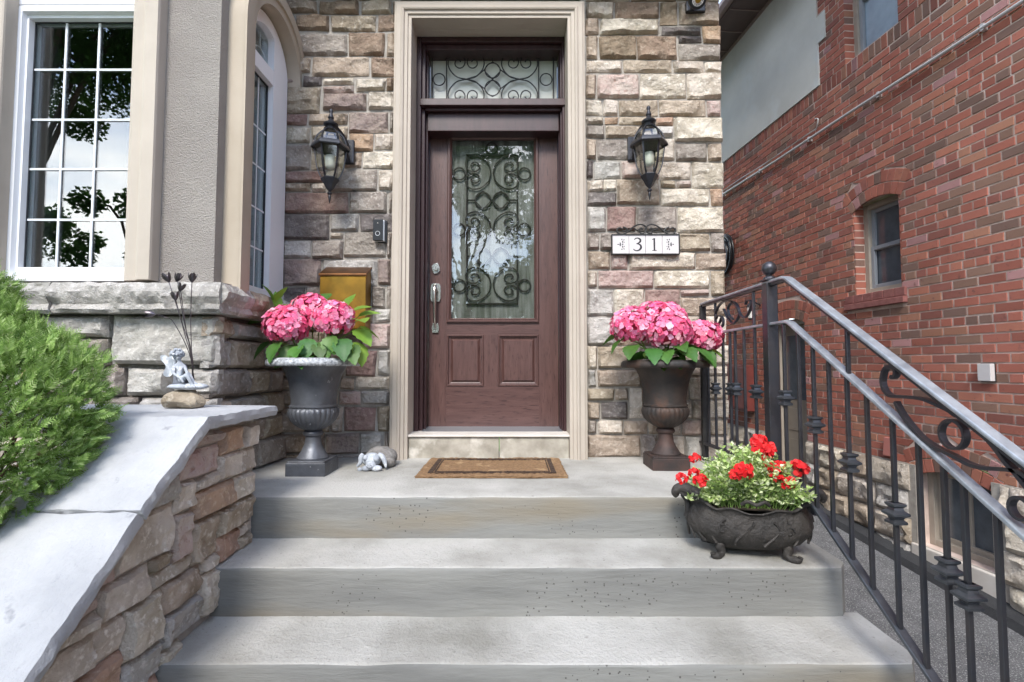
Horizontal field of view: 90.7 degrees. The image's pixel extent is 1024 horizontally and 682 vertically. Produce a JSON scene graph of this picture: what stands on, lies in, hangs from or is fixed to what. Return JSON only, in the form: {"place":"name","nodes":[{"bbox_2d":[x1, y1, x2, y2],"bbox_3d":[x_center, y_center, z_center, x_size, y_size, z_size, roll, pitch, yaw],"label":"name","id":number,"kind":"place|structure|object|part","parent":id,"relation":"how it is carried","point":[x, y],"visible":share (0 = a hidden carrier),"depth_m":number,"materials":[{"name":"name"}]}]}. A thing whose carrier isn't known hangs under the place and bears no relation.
{"place":"outdoors","nodes":[
{"label":"outdoors","id":0,"kind":"place"},
{"bbox_2d":[811,515,1023,681],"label":"driveway","id":1,"kind":"structure","parent":0,"point":[859,599],"depth_m":3.28,"materials":[{"name":"grey asphalt"}]},
{"bbox_2d":[820,502,1023,636],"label":"asphalt strip","id":2,"kind":"object","parent":1,"relation":"on","point":[910,561],"visible":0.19,"depth_m":3.91,"materials":[{"name":"black asphalt"}]},
{"label":"ground","id":3,"kind":"structure","parent":0,"visible":0},
{"bbox_2d":[0,0,729,494],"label":"house","id":4,"kind":"structure","parent":3,"relation":"on","point":[492,178],"depth_m":3.08,"materials":[{"name":"beige stone"}]},
{"bbox_2d":[5,0,133,282],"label":"front window","id":5,"kind":"structure","parent":4,"relation":"in","point":[33,15],"depth_m":2.44,"materials":[{"name":"white plastic"}]},
{"bbox_2d":[249,9,286,299],"bbox_3d":[-1.425,-1.029,2.834,0.146,1.715,0.540,0,-3,0],"label":"side window","id":6,"kind":"structure","parent":4,"relation":"in","point":[270,86],"depth_m":2.91,"materials":[{"name":"white plastic"}]},
{"bbox_2d":[310,109,354,202],"bbox_3d":[-1.048,-1.067,2.955,0.208,0.553,0.290,0,-3,0],"label":"wall lantern","id":7,"kind":"object","parent":4,"relation":"attached to","point":[330,148],"depth_m":2.90,"materials":[{"name":"metal"}]},
{"bbox_2d":[319,267,371,329],"bbox_3d":[-0.987,-0.259,2.997,0.280,0.383,0.118,0,-3,0],"label":"mailbox","id":8,"kind":"object","parent":4,"relation":"attached to","point":[341,284],"visible":0.73,"depth_m":2.95,"materials":[{"name":"gold metal"}]},
{"bbox_2d":[373,219,387,243],"bbox_3d":[-0.798,-0.665,3.061,0.074,0.139,0.062,0,-3,0],"label":"doorbell","id":9,"kind":"object","parent":4,"relation":"attached to","point":[379,230],"visible":1,"depth_m":3.04,"materials":[{"name":"black plastic"}]},
{"bbox_2d":[428,137,558,425],"bbox_3d":[-0.122,-0.407,3.339,0.853,1.993,0.120,0,-3,0],"label":"door","id":10,"kind":"structure","parent":4,"relation":"in","point":[493,256],"depth_m":3.37,"materials":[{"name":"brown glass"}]},
{"bbox_2d":[431,58,556,97],"bbox_3d":[-0.123,-1.741,3.397,0.851,0.404,0.046,0,-3,0],"label":"transom window","id":11,"kind":"structure","parent":4,"relation":"in","point":[449,79],"depth_m":3.41,"materials":[{"name":"clear glass"}]},
{"bbox_2d":[611,224,679,254],"bbox_3d":[0.804,-0.614,3.056,0.410,0.189,0.036,0,-3,0],"label":"number sign","id":12,"kind":"object","parent":4,"relation":"attached to","point":[625,243],"visible":1,"depth_m":3.04,"materials":[{"name":"ceramic"}]},
{"bbox_2d":[627,105,667,199],"bbox_3d":[0.791,-1.085,2.959,0.216,0.553,0.284,0,-3,0],"label":"wall lantern","id":13,"kind":"object","parent":4,"relation":"attached to","point":[648,146],"depth_m":2.90,"materials":[{"name":"metal"}]},
{"bbox_2d":[685,0,705,13],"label":"security camera","id":14,"kind":"object","parent":4,"relation":"attached to","point":[694,6],"visible":1,"depth_m":3.04,"materials":[{"name":"black plastic"}]},
{"bbox_2d":[724,234,734,275],"bbox_3d":[2.932,-1.182,6.966,0.120,0.584,0.465,0,-3,-5],"label":"hose","id":15,"kind":"object","parent":4,"relation":"attached to","point":[729,246],"visible":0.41,"depth_m":6.81,"materials":[{"name":"black plastic"}]},
{"bbox_2d":[157,456,914,681],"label":"concrete steps","id":16,"kind":"structure","parent":3,"relation":"on","point":[600,569],"depth_m":1.84,"materials":[{"name":"grey concrete"}]},
{"bbox_2d":[265,358,359,476],"bbox_3d":[-1.037,0.388,2.643,0.473,0.596,0.473,0,-3,0],"label":"urn","id":17,"kind":"object","parent":16,"relation":"on","point":[313,411],"visible":0.93,"depth_m":2.54,"materials":[{"name":"metal"}]},
{"bbox_2d":[248,285,380,368],"bbox_3d":[-1.042,-0.077,2.643,0.687,0.448,0.415,0,-3,0],"label":"hydrangea","id":18,"kind":"object","parent":17,"relation":"on","point":[299,317],"visible":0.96,"depth_m":2.52,"materials":[{"name":"pink plant"}]},
{"bbox_2d":[356,446,396,471],"bbox_3d":[-0.732,0.640,2.763,0.188,0.118,0.255,0,-3,0],"label":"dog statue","id":19,"kind":"object","parent":16,"relation":"on","point":[376,458],"visible":1,"depth_m":2.68,"materials":[{"name":"stone"}]},
{"bbox_2d":[414,457,567,477],"bbox_3d":[-0.101,0.679,2.735,0.765,0.018,0.507,0,-3,0],"label":"doormat","id":20,"kind":"object","parent":16,"relation":"on","point":[515,467],"visible":1,"depth_m":2.66,"materials":[{"name":"brown wicker"}]},
{"bbox_2d":[621,360,709,470],"bbox_3d":[0.841,0.400,2.776,0.473,0.586,0.473,0,-3,0],"label":"urn","id":21,"kind":"object","parent":16,"relation":"on","point":[665,410],"visible":0.97,"depth_m":2.67,"materials":[{"name":"metal"}]},
{"bbox_2d":[602,300,725,370],"bbox_3d":[0.839,-0.036,2.741,0.561,0.398,0.493,2,-4,-41],"label":"hydrangea","id":22,"kind":"object","parent":21,"relation":"in","point":[669,323],"visible":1,"depth_m":2.65,"materials":[{"name":"pink plant"}]},
{"bbox_2d":[671,482,826,563],"bbox_3d":[0.934,0.705,2.003,0.576,0.269,0.256,0,-3,0],"label":"trough planter","id":23,"kind":"object","parent":16,"relation":"on","point":[785,531],"visible":0.88,"depth_m":1.92,"materials":[{"name":"metal"}]},
{"bbox_2d":[675,434,817,510],"bbox_3d":[0.901,0.513,1.986,0.529,0.282,0.328,-1,-3,11],"label":"bedding plant","id":24,"kind":"object","parent":23,"relation":"in","point":[744,473],"visible":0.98,"depth_m":1.94,"materials":[{"name":"green plant"}]},
{"bbox_2d":[699,261,1023,681],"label":"railing","id":25,"kind":"object","parent":16,"relation":"on","point":[1010,456],"visible":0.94,"depth_m":1.52,"materials":[{"name":"metal"}]},
{"bbox_2d":[719,0,1023,613],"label":"neighbour house","id":26,"kind":"structure","parent":3,"relation":"on","point":[891,219],"depth_m":4.32,"materials":[{"name":"brick"}]},
{"bbox_2d":[726,365,754,410],"bbox_3d":[2.943,0.600,6.570,0.139,0.580,0.520,0,-3,-5],"label":"meter cabinet","id":27,"kind":"object","parent":26,"relation":"attached to","point":[750,381],"visible":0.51,"depth_m":6.34,"materials":[{"name":"red metal"}]},
{"bbox_3d":[2.869,0.606,6.689,0.012,0.520,0.230,0,-3,-5],"label":"cabinet door","id":28,"kind":"part","parent":27,"relation":"part of","materials":[{"name":"metal"}]},
{"bbox_3d":[2.890,0.594,6.440,0.012,0.520,0.230,0,-3,-5],"label":"cabinet door","id":29,"kind":"part","parent":27,"relation":"part of","materials":[{"name":"red metal"}]},
{"bbox_2d":[746,302,760,319],"bbox_3d":[2.962,-0.374,6.208,0.175,0.230,0.111,1,-3,-22],"label":"side door lamp","id":30,"kind":"object","parent":26,"relation":"attached to","point":[750,315],"visible":0.45,"depth_m":6.18,"materials":[{"name":"glass"}]},
{"bbox_2d":[723,118,818,190],"bbox_3d":[3.026,-2.170,6.414,0.026,0.114,2.558,0,-3,-4],"label":"cable","id":31,"kind":"object","parent":26,"relation":"attached to","point":[779,153],"visible":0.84,"depth_m":5.75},
{"bbox_2d":[778,319,807,485],"bbox_3d":[3.196,0.705,5.651,0.114,1.900,0.580,0,-3,-5],"label":"side door","id":32,"kind":"structure","parent":26,"relation":"in","point":[790,333],"depth_m":5.73,"materials":[{"name":"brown glass"}]},
{"bbox_2d":[723,0,1023,196],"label":"conduit","id":33,"kind":"object","parent":26,"relation":"attached to","point":[983,27],"visible":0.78,"depth_m":4.16,"materials":[{"name":"metal"}]},
{"bbox_2d":[853,0,897,56],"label":"window","id":34,"kind":"structure","parent":26,"relation":"in","point":[872,18],"depth_m":4.70,"materials":[{"name":"clear glass"}]},
{"bbox_2d":[863,194,901,292],"bbox_3d":[3.338,-0.851,4.457,0.080,0.830,0.495,0,-3,-5],"label":"window","id":35,"kind":"structure","parent":26,"relation":"in","point":[881,217],"depth_m":4.55,"materials":[{"name":"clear glass"}]},
{"bbox_2d":[883,437,889,455],"bbox_3d":[3.185,0.893,4.267,0.030,0.155,0.109,0,-3,-5],"label":"vent cover","id":36,"kind":"object","parent":26,"relation":"attached to","point":[886,446],"visible":0.51,"depth_m":4.28,"materials":[{"name":"red metal"}]},
{"bbox_2d":[927,472,994,567],"bbox_3d":[3.378,1.276,3.734,0.080,0.630,0.590,0,-3,-5],"label":"window","id":37,"kind":"structure","parent":26,"relation":"in","point":[980,517],"depth_m":3.82,"materials":[{"name":"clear glass"}]},
{"bbox_2d":[977,363,995,381],"bbox_3d":[3.255,0.215,3.470,0.038,0.128,0.096,0,-3,-5],"label":"junction box","id":38,"kind":"object","parent":26,"relation":"attached to","point":[986,372],"visible":1,"depth_m":3.45,"materials":[{"name":"white plastic"}]},
{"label":"front lawn","id":39,"kind":"structure","parent":0,"visible":0},
{"bbox_2d":[0,404,277,681],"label":"planter wall","id":40,"kind":"structure","parent":39,"relation":"on","point":[125,544],"depth_m":1.46,"materials":[{"name":"grey stone"}]},
{"bbox_2d":[145,272,197,391],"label":"metal tulips","id":41,"kind":"object","parent":40,"relation":"on","point":[192,277],"visible":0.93,"depth_m":2.10,"materials":[{"name":"brown metal"}]},
{"bbox_2d":[158,390,207,407],"bbox_3d":[-1.313,0.230,2.018,0.181,0.070,0.120,0,-3,0],"label":"rock","id":42,"kind":"object","parent":40,"relation":"on","point":[181,399],"visible":1,"depth_m":1.98,"materials":[{"name":"beige stone"}]},
{"bbox_2d":[160,348,208,389],"bbox_3d":[-1.327,0.113,2.033,0.221,0.168,0.090,-1,-3,13],"label":"fairy statue","id":43,"kind":"object","parent":42,"relation":"on","point":[177,369],"visible":1,"depth_m":2.01,"materials":[{"name":"white stone"}]},
{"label":"garden bed","id":44,"kind":"structure","parent":0,"visible":0},
{"bbox_2d":[0,257,128,526],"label":"cedar shrub","id":45,"kind":"object","parent":44,"relation":"on","point":[34,342],"visible":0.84,"depth_m":1.46,"materials":[{"name":"green plant"}]}
]}

